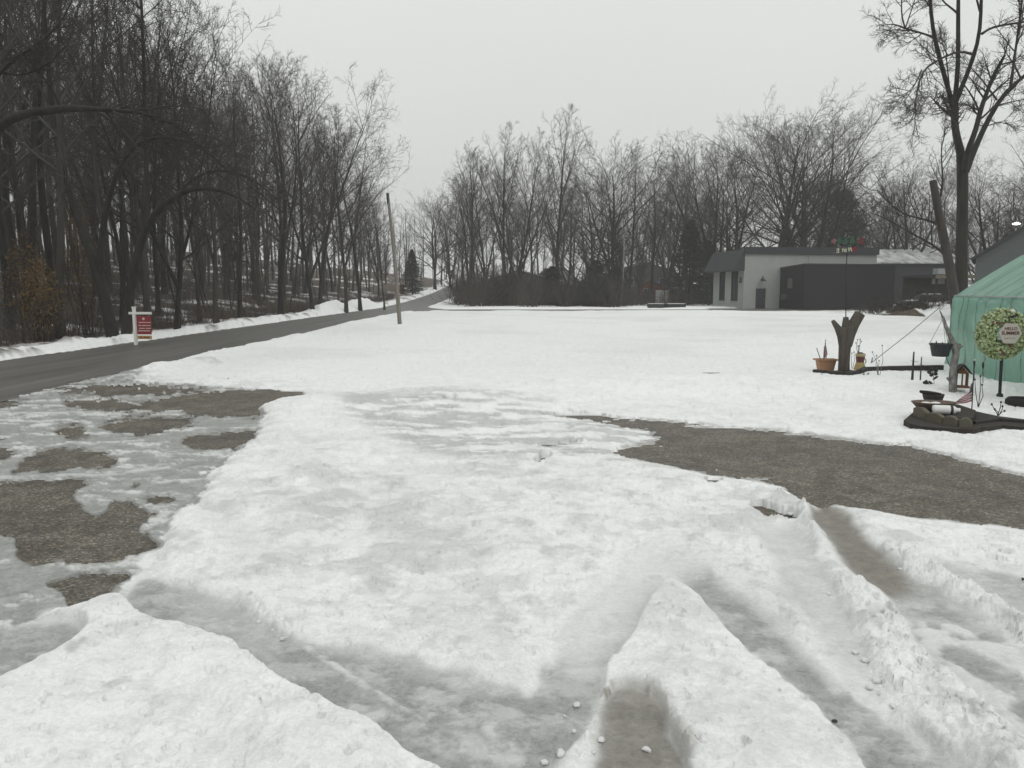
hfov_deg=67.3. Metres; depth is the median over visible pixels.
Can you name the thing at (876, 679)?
snow clump
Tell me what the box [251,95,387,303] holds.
bare tree
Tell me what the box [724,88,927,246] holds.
bare tree
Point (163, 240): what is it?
sapling
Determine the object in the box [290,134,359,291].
bare tree
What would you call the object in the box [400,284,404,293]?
utility cabinet
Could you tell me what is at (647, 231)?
bare tree
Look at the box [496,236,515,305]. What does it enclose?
sapling
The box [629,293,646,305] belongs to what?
shrub
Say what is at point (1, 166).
bare tree
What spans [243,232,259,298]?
sapling
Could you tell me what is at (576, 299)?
shrub
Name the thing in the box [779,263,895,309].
storage shed
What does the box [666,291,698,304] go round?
shrub
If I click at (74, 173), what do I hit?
bare tree
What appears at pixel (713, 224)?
bare tree
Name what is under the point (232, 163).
bare tree
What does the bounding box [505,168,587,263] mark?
bare tree
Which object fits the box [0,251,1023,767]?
snow
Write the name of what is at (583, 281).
shrub
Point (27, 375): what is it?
road
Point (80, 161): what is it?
bare tree
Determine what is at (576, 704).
snow clump
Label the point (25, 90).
bare tree
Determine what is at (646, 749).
snow clump
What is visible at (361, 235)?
bare tree
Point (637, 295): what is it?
brush
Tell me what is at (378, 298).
roadside brush
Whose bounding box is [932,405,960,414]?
white bottle
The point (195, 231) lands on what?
bare tree
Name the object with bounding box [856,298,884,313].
shrub
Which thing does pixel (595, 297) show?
shrub
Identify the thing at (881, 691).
snow clump
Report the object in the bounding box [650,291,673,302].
shrub
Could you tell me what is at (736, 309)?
side road
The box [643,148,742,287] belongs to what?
bare tree
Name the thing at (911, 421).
garden soil
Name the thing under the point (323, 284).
bare tree
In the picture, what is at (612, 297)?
shrub
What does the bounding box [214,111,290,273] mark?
bare tree
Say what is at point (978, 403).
dried plant
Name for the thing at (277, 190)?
bare tree
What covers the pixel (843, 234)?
evergreen tree
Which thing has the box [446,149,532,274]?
bare tree
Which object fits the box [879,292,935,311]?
shrub
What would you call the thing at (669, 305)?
planter trough
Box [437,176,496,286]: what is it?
bare tree
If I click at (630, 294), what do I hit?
shrub
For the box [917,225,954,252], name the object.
bare tree
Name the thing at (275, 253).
sapling
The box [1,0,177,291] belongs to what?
bare tree
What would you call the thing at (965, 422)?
edging stone
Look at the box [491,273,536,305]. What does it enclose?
shrub
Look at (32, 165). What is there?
bare tree
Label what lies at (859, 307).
shrub
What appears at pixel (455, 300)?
shrub
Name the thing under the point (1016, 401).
round planter
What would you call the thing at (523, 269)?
sapling
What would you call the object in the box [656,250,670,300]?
sapling
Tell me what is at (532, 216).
bare tree
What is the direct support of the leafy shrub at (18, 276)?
on the snow
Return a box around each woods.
[0,79,426,299]
[305,188,1023,287]
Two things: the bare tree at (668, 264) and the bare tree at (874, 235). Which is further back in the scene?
the bare tree at (668, 264)
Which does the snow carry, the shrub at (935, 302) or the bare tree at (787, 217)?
the bare tree at (787, 217)
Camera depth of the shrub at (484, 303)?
86.66 m
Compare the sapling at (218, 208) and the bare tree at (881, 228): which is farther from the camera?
the bare tree at (881, 228)
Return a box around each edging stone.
[913,407,929,419]
[926,412,944,423]
[942,415,958,425]
[959,417,971,427]
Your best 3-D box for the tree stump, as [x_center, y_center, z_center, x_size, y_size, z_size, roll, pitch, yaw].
[7.682,-0.900,17.672,0.750,1.540,0.313,0,7,0]
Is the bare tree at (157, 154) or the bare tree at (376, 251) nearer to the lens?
the bare tree at (157, 154)
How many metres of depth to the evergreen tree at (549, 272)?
91.79 m
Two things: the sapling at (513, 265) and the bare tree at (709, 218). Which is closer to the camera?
the sapling at (513, 265)
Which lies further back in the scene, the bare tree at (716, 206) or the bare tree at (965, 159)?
the bare tree at (716, 206)
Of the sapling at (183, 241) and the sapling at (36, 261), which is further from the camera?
the sapling at (183, 241)
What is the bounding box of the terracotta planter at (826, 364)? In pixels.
[813,358,837,370]
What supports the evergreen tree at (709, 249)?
on the snow
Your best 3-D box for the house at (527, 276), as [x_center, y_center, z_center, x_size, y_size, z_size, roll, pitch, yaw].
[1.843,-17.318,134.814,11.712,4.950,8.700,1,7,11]
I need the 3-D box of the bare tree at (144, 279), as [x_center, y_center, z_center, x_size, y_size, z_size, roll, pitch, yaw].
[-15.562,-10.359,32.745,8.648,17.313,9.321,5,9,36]
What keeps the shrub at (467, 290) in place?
on the snow
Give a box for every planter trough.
[647,303,666,307]
[663,303,685,307]
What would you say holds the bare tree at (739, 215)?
on the snow
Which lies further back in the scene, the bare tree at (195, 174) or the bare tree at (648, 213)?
the bare tree at (648, 213)
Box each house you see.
[499,270,546,285]
[605,262,678,296]
[877,249,970,303]
[970,226,1023,282]
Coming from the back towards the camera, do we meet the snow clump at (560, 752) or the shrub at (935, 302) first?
the shrub at (935, 302)
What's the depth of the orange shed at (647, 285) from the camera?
119.05 m
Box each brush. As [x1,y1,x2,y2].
[0,291,395,346]
[449,282,712,304]
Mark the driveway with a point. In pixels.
(43, 522)
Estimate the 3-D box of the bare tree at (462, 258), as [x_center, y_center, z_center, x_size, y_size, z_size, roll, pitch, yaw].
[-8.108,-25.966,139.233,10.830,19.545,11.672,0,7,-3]
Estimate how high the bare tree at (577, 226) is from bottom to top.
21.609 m
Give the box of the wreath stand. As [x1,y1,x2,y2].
[996,340,1002,396]
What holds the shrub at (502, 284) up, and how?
on the snow
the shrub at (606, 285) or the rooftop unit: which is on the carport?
the rooftop unit
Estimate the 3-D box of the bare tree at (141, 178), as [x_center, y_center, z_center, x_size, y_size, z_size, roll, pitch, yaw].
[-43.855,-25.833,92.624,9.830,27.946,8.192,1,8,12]
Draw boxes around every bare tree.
[0,0,64,105]
[0,0,89,188]
[0,0,100,292]
[0,0,111,297]
[0,0,120,297]
[0,0,132,291]
[0,0,137,322]
[0,0,146,328]
[0,0,161,338]
[0,0,204,318]
[0,0,228,210]
[0,0,252,337]
[0,2,126,239]
[0,8,75,269]
[0,49,81,114]
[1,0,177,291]
[2,0,295,329]
[6,0,194,272]
[9,58,106,270]
[15,61,110,270]
[18,75,108,266]
[28,35,87,222]
[32,0,196,290]
[37,45,128,238]
[42,0,293,327]
[46,0,213,289]
[51,78,138,227]
[52,83,117,231]
[53,33,200,277]
[60,14,177,321]
[70,1,250,315]
[72,52,181,274]
[94,0,298,333]
[100,49,225,284]
[103,39,241,294]
[113,35,272,323]
[122,66,183,255]
[138,66,247,278]
[139,82,233,300]
[141,72,257,319]
[168,48,311,317]
[178,93,248,279]
[181,99,269,276]
[182,64,265,273]
[182,75,263,298]
[184,126,210,270]
[185,50,278,283]
[185,97,261,247]
[188,71,312,261]
[198,98,297,263]
[205,44,317,299]
[209,50,399,309]
[213,55,347,298]
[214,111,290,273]
[217,84,284,305]
[223,85,293,283]
[226,35,346,314]
[248,115,315,283]
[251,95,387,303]
[277,124,316,280]
[280,118,356,293]
[287,92,350,293]
[287,136,395,287]
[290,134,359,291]
[300,108,410,312]
[308,139,382,310]
[334,179,399,294]
[336,177,387,296]
[349,194,403,291]
[359,202,404,309]
[397,189,465,289]
[414,192,488,286]
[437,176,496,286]
[440,189,491,277]
[441,137,500,280]
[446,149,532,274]
[451,176,485,277]
[458,165,527,271]
[462,177,533,271]
[467,127,583,279]
[477,120,528,278]
[486,190,528,269]
[492,194,542,278]
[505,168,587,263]
[506,150,576,283]
[515,183,567,273]
[521,158,646,274]
[527,103,592,274]
[532,130,676,269]
[538,191,596,284]
[539,178,607,266]
[539,179,616,285]
[582,221,629,272]
[583,137,663,292]
[589,210,626,268]
[596,213,652,278]
[605,201,640,274]
[616,194,676,264]
[619,173,689,261]
[626,216,662,265]
[628,144,692,293]
[629,126,784,303]
[631,155,721,289]
[641,183,678,268]
[642,180,712,292]
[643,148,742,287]
[643,211,676,267]
[648,114,804,250]
[659,196,731,288]
[680,77,909,246]
[688,196,731,245]
[699,174,788,251]
[701,185,750,251]
[701,194,724,249]
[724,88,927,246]
[725,110,874,246]
[771,170,916,248]
[778,172,829,246]
[794,173,875,245]
[819,136,991,252]
[837,163,943,249]
[837,200,891,248]
[857,114,965,307]
[857,203,908,248]
[859,0,1023,291]
[882,221,912,248]
[891,154,1023,273]
[917,167,1002,253]
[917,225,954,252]
[930,213,979,256]
[945,134,1023,244]
[947,196,1014,282]
[968,165,1023,244]
[994,203,1023,237]
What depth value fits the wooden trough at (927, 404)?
11.45 m
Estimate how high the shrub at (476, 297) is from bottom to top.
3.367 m
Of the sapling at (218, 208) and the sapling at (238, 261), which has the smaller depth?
the sapling at (218, 208)
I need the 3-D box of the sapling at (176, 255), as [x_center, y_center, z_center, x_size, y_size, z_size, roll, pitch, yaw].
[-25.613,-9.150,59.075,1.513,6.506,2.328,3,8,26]
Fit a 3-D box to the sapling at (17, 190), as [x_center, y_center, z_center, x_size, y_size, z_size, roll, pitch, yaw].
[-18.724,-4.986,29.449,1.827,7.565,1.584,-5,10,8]
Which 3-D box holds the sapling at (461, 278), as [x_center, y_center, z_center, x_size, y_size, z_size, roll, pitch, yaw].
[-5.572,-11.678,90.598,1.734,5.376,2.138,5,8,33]
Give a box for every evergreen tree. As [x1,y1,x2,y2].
[399,249,426,294]
[535,266,564,304]
[575,260,614,303]
[607,265,629,289]
[661,220,713,304]
[685,240,715,303]
[816,191,869,247]
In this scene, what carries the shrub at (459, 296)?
on the snow
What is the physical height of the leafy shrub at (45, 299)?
3.390 m
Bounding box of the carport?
[901,275,974,300]
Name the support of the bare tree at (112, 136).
on the snow
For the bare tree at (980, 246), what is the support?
on the snow
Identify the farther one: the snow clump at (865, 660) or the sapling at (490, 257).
the sapling at (490, 257)
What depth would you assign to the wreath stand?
13.31 m
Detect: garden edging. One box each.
[813,365,943,374]
[973,418,1023,423]
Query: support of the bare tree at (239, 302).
on the snow
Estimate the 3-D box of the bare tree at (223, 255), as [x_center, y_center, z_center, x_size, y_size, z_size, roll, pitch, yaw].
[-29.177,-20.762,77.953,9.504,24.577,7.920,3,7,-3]
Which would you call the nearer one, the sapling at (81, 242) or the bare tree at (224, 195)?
the sapling at (81, 242)
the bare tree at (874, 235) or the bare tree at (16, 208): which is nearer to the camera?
the bare tree at (16, 208)
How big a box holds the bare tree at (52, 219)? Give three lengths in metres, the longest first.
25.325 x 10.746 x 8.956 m
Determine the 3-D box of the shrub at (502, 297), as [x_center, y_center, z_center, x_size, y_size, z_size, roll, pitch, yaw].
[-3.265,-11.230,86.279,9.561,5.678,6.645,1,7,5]
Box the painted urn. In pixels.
[854,352,865,369]
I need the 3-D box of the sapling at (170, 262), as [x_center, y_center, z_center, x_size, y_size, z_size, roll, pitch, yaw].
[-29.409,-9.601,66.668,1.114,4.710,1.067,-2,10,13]
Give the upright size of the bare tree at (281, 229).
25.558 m
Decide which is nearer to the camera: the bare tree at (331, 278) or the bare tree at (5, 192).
the bare tree at (5, 192)
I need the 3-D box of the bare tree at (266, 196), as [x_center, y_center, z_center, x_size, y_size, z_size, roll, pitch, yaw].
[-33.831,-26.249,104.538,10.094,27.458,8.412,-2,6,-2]
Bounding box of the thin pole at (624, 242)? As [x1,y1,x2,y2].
[622,241,626,300]
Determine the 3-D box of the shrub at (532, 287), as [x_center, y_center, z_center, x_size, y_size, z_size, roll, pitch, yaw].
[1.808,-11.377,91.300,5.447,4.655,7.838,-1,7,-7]
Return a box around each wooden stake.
[911,352,915,379]
[919,357,925,379]
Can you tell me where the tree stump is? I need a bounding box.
[831,311,864,371]
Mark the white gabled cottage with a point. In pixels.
(566, 270)
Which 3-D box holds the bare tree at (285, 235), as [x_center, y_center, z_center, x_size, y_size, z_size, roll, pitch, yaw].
[-14.934,-12.937,51.126,7.964,17.994,8.996,-3,8,-25]
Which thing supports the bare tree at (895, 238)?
on the snow
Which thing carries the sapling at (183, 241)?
on the snow
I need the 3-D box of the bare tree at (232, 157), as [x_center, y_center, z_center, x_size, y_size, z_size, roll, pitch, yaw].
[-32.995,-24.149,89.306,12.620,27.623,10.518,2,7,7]
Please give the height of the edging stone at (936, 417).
0.267 m
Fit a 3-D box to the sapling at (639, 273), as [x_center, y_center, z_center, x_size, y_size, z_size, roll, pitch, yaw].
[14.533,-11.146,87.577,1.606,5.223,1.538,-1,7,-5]
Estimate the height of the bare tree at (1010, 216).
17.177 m
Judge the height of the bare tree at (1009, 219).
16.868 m
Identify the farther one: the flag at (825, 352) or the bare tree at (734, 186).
the bare tree at (734, 186)
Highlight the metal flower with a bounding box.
[927,368,937,383]
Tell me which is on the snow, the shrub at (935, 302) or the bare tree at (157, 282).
the bare tree at (157, 282)
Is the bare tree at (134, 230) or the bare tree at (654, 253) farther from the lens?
the bare tree at (654, 253)
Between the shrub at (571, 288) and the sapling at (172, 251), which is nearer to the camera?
the sapling at (172, 251)
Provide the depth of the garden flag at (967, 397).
11.89 m
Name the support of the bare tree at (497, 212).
on the snow
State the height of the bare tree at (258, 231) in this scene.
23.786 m
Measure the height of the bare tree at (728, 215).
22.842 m
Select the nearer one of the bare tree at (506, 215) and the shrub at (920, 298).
the shrub at (920, 298)
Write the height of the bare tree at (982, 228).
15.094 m
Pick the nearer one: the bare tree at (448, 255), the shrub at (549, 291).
the shrub at (549, 291)
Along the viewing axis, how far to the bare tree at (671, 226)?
127.23 m
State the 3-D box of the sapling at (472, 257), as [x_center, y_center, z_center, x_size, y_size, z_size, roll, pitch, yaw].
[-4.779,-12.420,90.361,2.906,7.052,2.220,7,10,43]
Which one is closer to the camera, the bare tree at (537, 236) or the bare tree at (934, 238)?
the bare tree at (934, 238)
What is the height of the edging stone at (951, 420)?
0.263 m
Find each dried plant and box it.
[872,345,882,374]
[974,375,982,406]
[991,401,1005,415]
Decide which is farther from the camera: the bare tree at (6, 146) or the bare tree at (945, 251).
the bare tree at (6, 146)
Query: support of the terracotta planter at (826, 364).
on the snow
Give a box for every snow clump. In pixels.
[541,759,547,764]
[557,748,564,757]
[573,702,579,707]
[597,736,604,741]
[642,746,650,752]
[861,658,868,662]
[865,684,873,689]
[872,675,881,683]
[878,689,885,694]
[889,702,895,708]
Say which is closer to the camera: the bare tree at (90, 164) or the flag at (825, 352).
the flag at (825, 352)
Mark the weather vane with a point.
(846, 241)
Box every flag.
[823,339,826,358]
[956,359,974,408]
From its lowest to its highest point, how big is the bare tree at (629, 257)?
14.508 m
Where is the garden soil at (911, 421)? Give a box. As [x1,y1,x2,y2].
[903,411,1023,433]
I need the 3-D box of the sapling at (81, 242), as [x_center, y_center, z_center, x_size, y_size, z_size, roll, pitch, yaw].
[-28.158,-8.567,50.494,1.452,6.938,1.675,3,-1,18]
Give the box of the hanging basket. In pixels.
[929,321,952,365]
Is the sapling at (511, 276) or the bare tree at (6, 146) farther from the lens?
the sapling at (511, 276)
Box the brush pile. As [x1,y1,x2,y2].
[897,294,948,306]
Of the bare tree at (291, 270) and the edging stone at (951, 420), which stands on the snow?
the bare tree at (291, 270)
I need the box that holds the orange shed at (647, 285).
[635,281,662,298]
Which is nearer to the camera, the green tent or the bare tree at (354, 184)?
the green tent
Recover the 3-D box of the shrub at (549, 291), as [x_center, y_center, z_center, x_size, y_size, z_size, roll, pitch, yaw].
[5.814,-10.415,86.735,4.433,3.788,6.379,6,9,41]
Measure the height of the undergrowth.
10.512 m
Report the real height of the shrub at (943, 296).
2.689 m
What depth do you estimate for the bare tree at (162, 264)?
68.51 m
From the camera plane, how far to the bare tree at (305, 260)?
58.96 m
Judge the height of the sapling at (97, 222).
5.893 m
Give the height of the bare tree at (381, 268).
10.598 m
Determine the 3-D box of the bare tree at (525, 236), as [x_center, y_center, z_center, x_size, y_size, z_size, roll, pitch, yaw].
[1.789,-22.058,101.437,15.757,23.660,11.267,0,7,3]
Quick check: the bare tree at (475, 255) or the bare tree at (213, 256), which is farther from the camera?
the bare tree at (475, 255)
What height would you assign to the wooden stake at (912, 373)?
0.741 m
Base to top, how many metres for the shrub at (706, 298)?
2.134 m
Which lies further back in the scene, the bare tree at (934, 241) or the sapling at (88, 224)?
the bare tree at (934, 241)
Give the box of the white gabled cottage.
[538,268,576,292]
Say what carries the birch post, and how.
on the snow
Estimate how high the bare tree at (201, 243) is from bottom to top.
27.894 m
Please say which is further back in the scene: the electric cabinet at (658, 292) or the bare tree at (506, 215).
the bare tree at (506, 215)
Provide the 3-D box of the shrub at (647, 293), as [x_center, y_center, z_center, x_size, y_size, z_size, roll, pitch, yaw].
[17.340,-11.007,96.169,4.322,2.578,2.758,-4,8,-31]
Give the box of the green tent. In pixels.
[944,255,1023,382]
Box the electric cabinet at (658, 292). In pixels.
[655,290,668,302]
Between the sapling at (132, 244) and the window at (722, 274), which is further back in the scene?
the window at (722, 274)
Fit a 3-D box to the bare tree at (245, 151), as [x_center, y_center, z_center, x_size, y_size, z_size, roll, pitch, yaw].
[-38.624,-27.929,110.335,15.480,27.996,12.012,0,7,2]
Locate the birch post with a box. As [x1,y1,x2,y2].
[939,310,962,392]
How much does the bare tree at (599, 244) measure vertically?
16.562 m
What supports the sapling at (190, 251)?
on the snow
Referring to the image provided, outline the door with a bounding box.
[755,288,765,308]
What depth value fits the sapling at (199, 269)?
50.36 m
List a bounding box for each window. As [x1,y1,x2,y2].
[719,272,724,301]
[729,271,738,301]
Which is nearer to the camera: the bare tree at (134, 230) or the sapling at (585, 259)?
the bare tree at (134, 230)
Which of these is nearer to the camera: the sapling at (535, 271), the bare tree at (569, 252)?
the sapling at (535, 271)
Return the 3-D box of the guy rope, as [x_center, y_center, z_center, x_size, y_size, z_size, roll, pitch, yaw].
[10.320,-1.310,20.033,1.792,1.709,0.045,1,7,8]
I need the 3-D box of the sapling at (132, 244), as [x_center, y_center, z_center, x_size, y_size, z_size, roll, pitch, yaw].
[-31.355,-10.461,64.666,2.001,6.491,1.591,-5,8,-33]
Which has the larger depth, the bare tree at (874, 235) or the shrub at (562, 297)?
the bare tree at (874, 235)
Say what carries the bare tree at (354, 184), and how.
on the snow
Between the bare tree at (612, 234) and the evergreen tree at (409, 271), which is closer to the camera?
the bare tree at (612, 234)
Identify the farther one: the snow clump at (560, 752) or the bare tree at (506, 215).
the bare tree at (506, 215)
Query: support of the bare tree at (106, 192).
on the snow
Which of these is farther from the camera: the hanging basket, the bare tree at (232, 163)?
the bare tree at (232, 163)
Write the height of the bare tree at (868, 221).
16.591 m
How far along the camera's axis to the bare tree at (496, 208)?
166.30 m
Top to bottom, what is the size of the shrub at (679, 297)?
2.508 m
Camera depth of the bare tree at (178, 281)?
34.70 m
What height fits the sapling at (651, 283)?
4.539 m
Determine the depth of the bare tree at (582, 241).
115.80 m
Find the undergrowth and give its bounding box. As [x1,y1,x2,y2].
[0,253,384,345]
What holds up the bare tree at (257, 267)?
on the snow
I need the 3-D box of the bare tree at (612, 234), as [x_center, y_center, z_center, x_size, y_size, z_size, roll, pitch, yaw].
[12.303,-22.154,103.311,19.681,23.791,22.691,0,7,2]
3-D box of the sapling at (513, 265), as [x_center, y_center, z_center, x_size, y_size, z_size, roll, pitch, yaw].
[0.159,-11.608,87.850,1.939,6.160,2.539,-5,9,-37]
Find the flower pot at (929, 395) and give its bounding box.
[919,390,944,399]
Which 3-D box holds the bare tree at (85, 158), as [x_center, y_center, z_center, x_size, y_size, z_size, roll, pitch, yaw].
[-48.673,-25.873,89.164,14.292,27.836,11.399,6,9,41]
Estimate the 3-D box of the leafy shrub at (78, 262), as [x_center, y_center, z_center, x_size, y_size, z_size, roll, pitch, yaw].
[-18.017,-5.138,32.657,3.546,6.411,3.895,1,7,11]
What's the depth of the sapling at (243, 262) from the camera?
84.46 m
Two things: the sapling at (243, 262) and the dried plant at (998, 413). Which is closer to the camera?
the dried plant at (998, 413)
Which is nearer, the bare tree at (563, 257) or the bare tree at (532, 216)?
the bare tree at (532, 216)
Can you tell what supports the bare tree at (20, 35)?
on the snow
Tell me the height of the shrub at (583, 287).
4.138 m
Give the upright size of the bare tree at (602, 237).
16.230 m
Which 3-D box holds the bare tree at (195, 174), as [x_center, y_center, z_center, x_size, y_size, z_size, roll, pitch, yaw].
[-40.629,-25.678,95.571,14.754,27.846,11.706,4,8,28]
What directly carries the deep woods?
on the ground
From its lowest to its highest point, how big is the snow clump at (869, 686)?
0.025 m
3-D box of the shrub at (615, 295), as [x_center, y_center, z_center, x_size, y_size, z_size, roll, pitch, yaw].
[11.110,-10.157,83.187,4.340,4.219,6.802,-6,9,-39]
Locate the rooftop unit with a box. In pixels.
[933,269,945,274]
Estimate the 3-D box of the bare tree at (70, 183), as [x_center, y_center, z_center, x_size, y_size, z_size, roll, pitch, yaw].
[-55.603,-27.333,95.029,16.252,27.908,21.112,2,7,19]
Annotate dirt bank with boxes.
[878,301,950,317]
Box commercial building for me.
[703,247,879,308]
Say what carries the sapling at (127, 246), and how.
on the snow
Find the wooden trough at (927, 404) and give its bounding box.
[911,400,955,410]
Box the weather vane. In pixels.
[831,236,862,316]
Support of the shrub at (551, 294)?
on the snow
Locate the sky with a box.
[1,0,1023,279]
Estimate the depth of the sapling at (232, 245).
64.89 m
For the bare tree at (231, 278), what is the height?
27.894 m
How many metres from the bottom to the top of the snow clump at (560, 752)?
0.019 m
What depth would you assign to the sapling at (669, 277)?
88.65 m
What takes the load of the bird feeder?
attached to the birch post
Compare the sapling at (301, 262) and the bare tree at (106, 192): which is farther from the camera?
the sapling at (301, 262)
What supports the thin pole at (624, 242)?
on the snow
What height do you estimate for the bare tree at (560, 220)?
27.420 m
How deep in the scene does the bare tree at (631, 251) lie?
109.79 m
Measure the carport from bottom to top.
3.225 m
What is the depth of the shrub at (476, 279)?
83.96 m
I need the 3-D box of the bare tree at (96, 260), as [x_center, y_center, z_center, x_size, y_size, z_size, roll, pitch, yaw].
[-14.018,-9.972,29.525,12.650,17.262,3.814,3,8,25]
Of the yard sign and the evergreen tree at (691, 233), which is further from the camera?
the evergreen tree at (691, 233)
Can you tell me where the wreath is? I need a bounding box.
[974,307,1023,360]
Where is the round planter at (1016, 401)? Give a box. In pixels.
[1005,396,1023,406]
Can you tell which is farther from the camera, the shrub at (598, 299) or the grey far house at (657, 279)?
the grey far house at (657, 279)
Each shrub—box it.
[0,229,74,340]
[13,255,78,341]
[38,189,133,335]
[429,269,495,303]
[439,260,522,305]
[440,267,497,303]
[443,251,531,305]
[443,281,482,303]
[448,285,468,303]
[451,281,489,306]
[464,267,519,305]
[473,261,523,305]
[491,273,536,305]
[500,270,559,306]
[506,290,532,306]
[510,273,547,305]
[520,274,553,305]
[535,276,577,306]
[540,275,575,305]
[541,281,567,304]
[549,272,605,291]
[550,276,590,305]
[551,278,583,306]
[555,272,611,305]
[556,268,628,305]
[567,278,627,305]
[569,292,591,305]
[574,262,653,305]
[576,287,598,306]
[582,269,630,306]
[584,271,637,306]
[585,280,629,306]
[588,289,606,306]
[611,276,652,303]
[626,298,635,305]
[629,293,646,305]
[633,287,654,303]
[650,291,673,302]
[665,289,698,305]
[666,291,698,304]
[692,289,712,305]
[844,304,866,312]
[846,295,902,314]
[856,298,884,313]
[871,288,945,309]
[871,295,914,312]
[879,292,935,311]
[898,289,949,311]
[913,286,949,303]
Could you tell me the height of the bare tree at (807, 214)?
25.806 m
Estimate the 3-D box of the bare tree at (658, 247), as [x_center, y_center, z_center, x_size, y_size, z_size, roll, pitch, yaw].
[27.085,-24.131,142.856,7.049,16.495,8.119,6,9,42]
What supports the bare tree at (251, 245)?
on the snow
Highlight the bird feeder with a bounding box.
[957,364,972,387]
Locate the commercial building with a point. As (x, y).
(751, 266)
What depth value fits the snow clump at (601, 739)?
3.40 m
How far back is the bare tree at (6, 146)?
44.09 m
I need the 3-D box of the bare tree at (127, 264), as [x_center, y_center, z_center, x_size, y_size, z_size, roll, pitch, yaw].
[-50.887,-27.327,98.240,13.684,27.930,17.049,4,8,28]
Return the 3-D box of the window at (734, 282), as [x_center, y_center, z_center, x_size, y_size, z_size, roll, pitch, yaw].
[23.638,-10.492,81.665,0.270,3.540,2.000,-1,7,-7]
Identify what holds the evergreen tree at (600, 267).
on the snow
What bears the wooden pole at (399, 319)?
on the snow
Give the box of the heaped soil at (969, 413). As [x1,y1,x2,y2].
[929,404,975,423]
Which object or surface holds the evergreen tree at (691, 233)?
on the snow
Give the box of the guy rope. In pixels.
[871,301,946,362]
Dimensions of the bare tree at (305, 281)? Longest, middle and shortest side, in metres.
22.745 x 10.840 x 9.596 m
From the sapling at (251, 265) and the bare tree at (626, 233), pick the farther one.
the bare tree at (626, 233)
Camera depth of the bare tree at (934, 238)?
101.56 m
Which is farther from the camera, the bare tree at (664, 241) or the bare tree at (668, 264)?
the bare tree at (668, 264)
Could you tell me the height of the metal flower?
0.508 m
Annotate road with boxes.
[0,280,465,401]
[415,308,868,311]
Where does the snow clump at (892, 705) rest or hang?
on the snow
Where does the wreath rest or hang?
on the wreath stand
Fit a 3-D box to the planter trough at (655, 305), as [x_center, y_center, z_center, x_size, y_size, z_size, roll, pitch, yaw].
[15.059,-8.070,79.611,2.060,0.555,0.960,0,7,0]
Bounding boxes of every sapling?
[0,150,53,338]
[10,207,45,297]
[15,198,53,273]
[18,220,48,316]
[54,199,72,289]
[56,185,79,291]
[65,188,112,263]
[65,205,86,282]
[72,206,99,300]
[89,215,125,298]
[107,194,133,279]
[110,219,129,281]
[126,221,146,256]
[132,201,151,290]
[147,185,174,308]
[147,242,153,277]
[160,216,205,308]
[164,228,188,289]
[165,209,184,268]
[166,210,178,290]
[166,211,191,269]
[166,246,176,282]
[187,238,210,310]
[188,221,203,265]
[207,193,238,309]
[216,237,222,286]
[218,203,238,299]
[228,236,249,303]
[234,234,246,284]
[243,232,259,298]
[267,232,278,275]
[288,235,303,307]
[290,259,302,300]
[301,248,316,301]
[323,262,330,298]
[451,263,461,302]
[458,264,473,304]
[459,250,481,300]
[485,248,497,278]
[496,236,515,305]
[504,259,514,305]
[505,256,521,304]
[520,261,530,281]
[528,246,552,281]
[532,260,542,285]
[549,249,563,302]
[582,248,591,278]
[624,244,645,299]
[633,264,644,305]
[648,272,657,302]
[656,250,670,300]
[661,265,676,297]
[705,260,713,302]
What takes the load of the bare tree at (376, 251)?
on the snow
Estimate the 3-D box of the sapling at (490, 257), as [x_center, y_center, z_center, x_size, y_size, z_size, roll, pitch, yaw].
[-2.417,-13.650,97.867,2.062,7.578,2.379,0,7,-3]
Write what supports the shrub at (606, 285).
on the snow
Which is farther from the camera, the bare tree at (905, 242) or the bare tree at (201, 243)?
the bare tree at (201, 243)
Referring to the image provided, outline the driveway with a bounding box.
[0,373,1023,605]
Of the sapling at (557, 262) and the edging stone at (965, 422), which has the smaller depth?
the edging stone at (965, 422)
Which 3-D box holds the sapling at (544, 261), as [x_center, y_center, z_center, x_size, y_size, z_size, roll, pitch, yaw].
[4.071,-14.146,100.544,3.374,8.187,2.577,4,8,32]
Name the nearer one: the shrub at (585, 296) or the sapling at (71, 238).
the sapling at (71, 238)
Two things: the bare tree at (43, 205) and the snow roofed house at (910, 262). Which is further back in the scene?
the snow roofed house at (910, 262)
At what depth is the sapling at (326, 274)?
91.68 m
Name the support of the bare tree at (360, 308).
on the snow
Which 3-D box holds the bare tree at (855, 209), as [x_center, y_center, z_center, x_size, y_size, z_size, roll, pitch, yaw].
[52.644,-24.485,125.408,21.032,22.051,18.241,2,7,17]
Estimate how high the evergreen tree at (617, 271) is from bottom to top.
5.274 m
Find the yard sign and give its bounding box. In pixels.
[128,307,151,344]
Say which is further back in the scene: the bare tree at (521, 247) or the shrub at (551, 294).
the bare tree at (521, 247)
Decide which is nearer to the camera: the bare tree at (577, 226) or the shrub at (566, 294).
the shrub at (566, 294)
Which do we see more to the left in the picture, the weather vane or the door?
the door
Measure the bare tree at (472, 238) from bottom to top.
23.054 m
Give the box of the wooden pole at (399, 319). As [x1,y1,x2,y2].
[386,193,401,323]
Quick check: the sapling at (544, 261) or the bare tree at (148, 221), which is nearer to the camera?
the bare tree at (148, 221)
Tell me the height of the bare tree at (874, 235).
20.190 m
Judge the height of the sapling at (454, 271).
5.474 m
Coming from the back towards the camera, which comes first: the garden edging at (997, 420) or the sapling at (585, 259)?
the sapling at (585, 259)
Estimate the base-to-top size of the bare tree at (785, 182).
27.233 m

